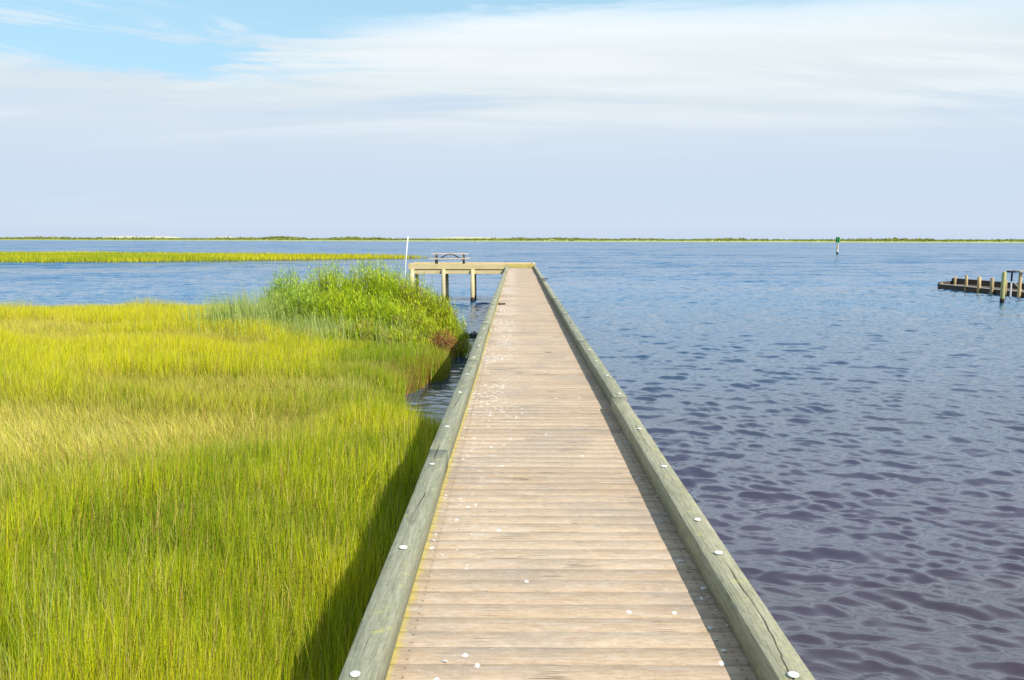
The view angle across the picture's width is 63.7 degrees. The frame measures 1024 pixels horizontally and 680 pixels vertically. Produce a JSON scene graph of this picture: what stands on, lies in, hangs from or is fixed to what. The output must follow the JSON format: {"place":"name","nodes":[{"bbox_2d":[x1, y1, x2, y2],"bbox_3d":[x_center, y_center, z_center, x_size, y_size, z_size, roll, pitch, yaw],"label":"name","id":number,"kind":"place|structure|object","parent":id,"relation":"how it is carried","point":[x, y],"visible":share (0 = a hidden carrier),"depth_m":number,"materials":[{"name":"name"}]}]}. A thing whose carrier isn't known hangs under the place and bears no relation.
{"place":"outdoors","nodes":[
{"label":"outdoors","id":0,"kind":"place"},
{"bbox_2d":[0,257,416,262],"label":"marsh island","id":1,"kind":"structure","parent":0,"point":[200,261],"depth_m":138.88,"materials":[{"name":"green plant"}]},
{"bbox_2d":[0,250,426,262],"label":"island grass","id":2,"kind":"structure","parent":0,"point":[65,256],"depth_m":150.78,"materials":[{"name":"green plant"}]},
{"bbox_2d":[0,239,1023,679],"bbox_3d":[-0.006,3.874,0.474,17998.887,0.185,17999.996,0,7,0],"label":"water","id":3,"kind":"structure","parent":0,"point":[838,439],"depth_m":21.22,"materials":[{"name":"blue liquid"}]},
{"bbox_2d":[404,236,408,286],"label":"pole","id":4,"kind":"object","parent":3,"relation":"in","point":[406,256],"visible":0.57,"depth_m":50.87,"materials":[{"name":"white paint"}]},
{"bbox_2d":[465,331,477,337],"bbox_3d":[-1.516,-0.187,32.925,1.485,0.403,1.144,3,8,22],"label":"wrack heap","id":5,"kind":"object","parent":3,"relation":"in","point":[474,334],"visible":0.3,"depth_m":32.69,"materials":[{"name":"black"}]},
{"bbox_2d":[408,262,535,301],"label":"platform","id":6,"kind":"structure","parent":3,"relation":"in","point":[446,269],"depth_m":50.94,"materials":[{"name":"yellow wood"}]},
{"bbox_2d":[429,253,469,263],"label":"picnic table","id":7,"kind":"object","parent":6,"relation":"on","point":[436,258],"visible":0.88,"depth_m":52.13,"materials":[{"name":"grey wood"}]},
{"bbox_2d":[338,266,814,679],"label":"boardwalk","id":8,"kind":"structure","parent":3,"relation":"in","point":[568,566],"depth_m":4.71,"materials":[{"name":"brown wood"}]},
{"bbox_2d":[836,237,839,253],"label":"channel marker","id":9,"kind":"object","parent":3,"relation":"in","point":[837,239],"visible":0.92,"depth_m":211.89,"materials":[{"name":"green paint"}]},
{"bbox_2d":[937,275,1023,297],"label":"jetty","id":10,"kind":"object","parent":3,"relation":"in","point":[979,285],"visible":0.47,"depth_m":62.09,"materials":[{"name":"brown wood"}]},
{"bbox_2d":[1006,270,1023,296],"bbox_3d":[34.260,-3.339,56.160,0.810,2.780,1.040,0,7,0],"label":"cleaning table","id":11,"kind":"object","parent":10,"relation":"on","point":[1019,282],"visible":0.83,"depth_m":55.89,"materials":[{"name":"white paint"}]},
{"bbox_2d":[999,272,1006,302],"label":"mooring pile","id":12,"kind":"object","parent":3,"relation":"in","point":[1002,289],"visible":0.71,"depth_m":50.91,"materials":[{"name":"beige wood"}]},
{"bbox_2d":[0,236,1023,242],"bbox_3d":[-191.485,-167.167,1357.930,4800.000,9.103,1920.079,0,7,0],"label":"shore","id":13,"kind":"structure","parent":0,"point":[534,240],"depth_m":1191.51,"materials":[{"name":"green plant"}]},
{"bbox_2d":[0,236,1023,241],"bbox_3d":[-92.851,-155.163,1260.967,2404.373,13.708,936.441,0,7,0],"label":"shore scrub","id":14,"kind":"object","parent":13,"relation":"on","point":[349,238],"visible":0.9,"depth_m":1244.94,"materials":[{"name":"green plant"}]},
{"bbox_2d":[0,0,1023,239],"label":"sky","id":15,"kind":"structure","parent":0,"point":[600,119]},
{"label":"marsh ground","id":16,"kind":"structure","parent":0,"visible":0},
{"bbox_2d":[0,283,441,679],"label":"reeds","id":17,"kind":"object","parent":16,"relation":"on","point":[239,310],"visible":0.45,"depth_m":25.99,"materials":[{"name":"green plant"}]},
{"bbox_2d":[0,295,455,679],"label":"marsh grass","id":18,"kind":"structure","parent":16,"relation":"on","point":[270,484],"depth_m":8.24,"materials":[{"name":"green plant"}]},
{"bbox_2d":[255,263,312,313],"bbox_3d":[-7.953,-1.420,29.301,2.449,2.906,2.743,0,7,0],"label":"marsh shrub","id":19,"kind":"object","parent":16,"relation":"on","point":[279,281],"visible":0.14,"depth_m":28.97,"materials":[{"name":"green plant"}]},
{"bbox_2d":[262,277,331,328],"bbox_3d":[-7.133,-1.005,27.687,2.780,2.332,2.198,0,7,0],"label":"marsh shrub","id":20,"kind":"object","parent":16,"relation":"on","point":[301,302],"visible":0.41,"depth_m":27.34,"materials":[{"name":"green plant"}]},
{"bbox_2d":[298,252,360,308],"bbox_3d":[-6.694,-1.729,30.242,2.848,3.243,2.939,0,7,0],"label":"marsh shrub","id":21,"kind":"object","parent":16,"relation":"on","point":[329,278],"visible":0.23,"depth_m":29.93,"materials":[{"name":"green plant"}]},
{"bbox_2d":[298,278,376,329],"bbox_3d":[-5.769,-0.982,27.656,3.043,2.355,2.605,0,7,0],"label":"marsh shrub","id":22,"kind":"object","parent":16,"relation":"on","point":[337,305],"visible":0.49,"depth_m":27.29,"materials":[{"name":"green plant"}]},
{"bbox_2d":[324,314,390,343],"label":"marsh shrub","id":23,"kind":"object","parent":16,"relation":"on","point":[365,330],"visible":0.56,"depth_m":24.82,"materials":[{"name":"green plant"}]},
{"bbox_2d":[338,248,402,305],"bbox_3d":[-5.136,-1.773,30.279,3.112,3.247,3.071,0,7,0],"label":"marsh shrub","id":24,"kind":"object","parent":16,"relation":"on","point":[357,283],"visible":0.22,"depth_m":29.81,"materials":[{"name":"green plant"}]},
{"bbox_2d":[348,290,414,330],"bbox_3d":[-4.255,-0.742,27.129,2.436,1.939,2.418,0,7,0],"label":"marsh shrub","id":25,"kind":"object","parent":16,"relation":"on","point":[387,311],"visible":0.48,"depth_m":26.76,"materials":[{"name":"green plant"}]},
{"bbox_2d":[368,259,417,314],"bbox_3d":[-4.141,-1.486,29.349,2.369,2.919,2.483,7,10,44],"label":"marsh shrub","id":26,"kind":"object","parent":16,"relation":"on","point":[392,285],"visible":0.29,"depth_m":28.97,"materials":[{"name":"green plant"}]},
{"bbox_2d":[377,326,432,350],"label":"marsh shrub","id":27,"kind":"object","parent":16,"relation":"on","point":[405,336],"visible":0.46,"depth_m":24.60,"materials":[{"name":"green plant"}]},
{"bbox_2d":[386,306,443,342],"bbox_3d":[-3.201,-0.385,26.509,2.223,1.625,2.074,0,7,0],"label":"marsh shrub","id":28,"kind":"object","parent":16,"relation":"on","point":[423,323],"visible":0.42,"depth_m":26.32,"materials":[{"name":"green plant"}]},
{"bbox_2d":[391,271,439,313],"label":"marsh shrub","id":29,"kind":"object","parent":16,"relation":"on","point":[414,300],"visible":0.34,"depth_m":28.54,"materials":[{"name":"green plant"}]},
{"bbox_2d":[418,287,463,330],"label":"marsh shrub","id":30,"kind":"object","parent":16,"relation":"on","point":[441,315],"visible":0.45,"depth_m":27.98,"materials":[{"name":"green plant"}]},
{"bbox_2d":[425,325,460,360],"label":"dead shrub","id":31,"kind":"object","parent":16,"relation":"on","point":[444,341],"visible":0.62,"depth_m":26.05,"materials":[{"name":"brown plant"}]},
{"bbox_2d":[441,313,473,357],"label":"marsh shrub","id":32,"kind":"object","parent":16,"relation":"on","point":[463,339],"visible":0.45,"depth_m":27.31,"materials":[{"name":"green plant"}]}
]}

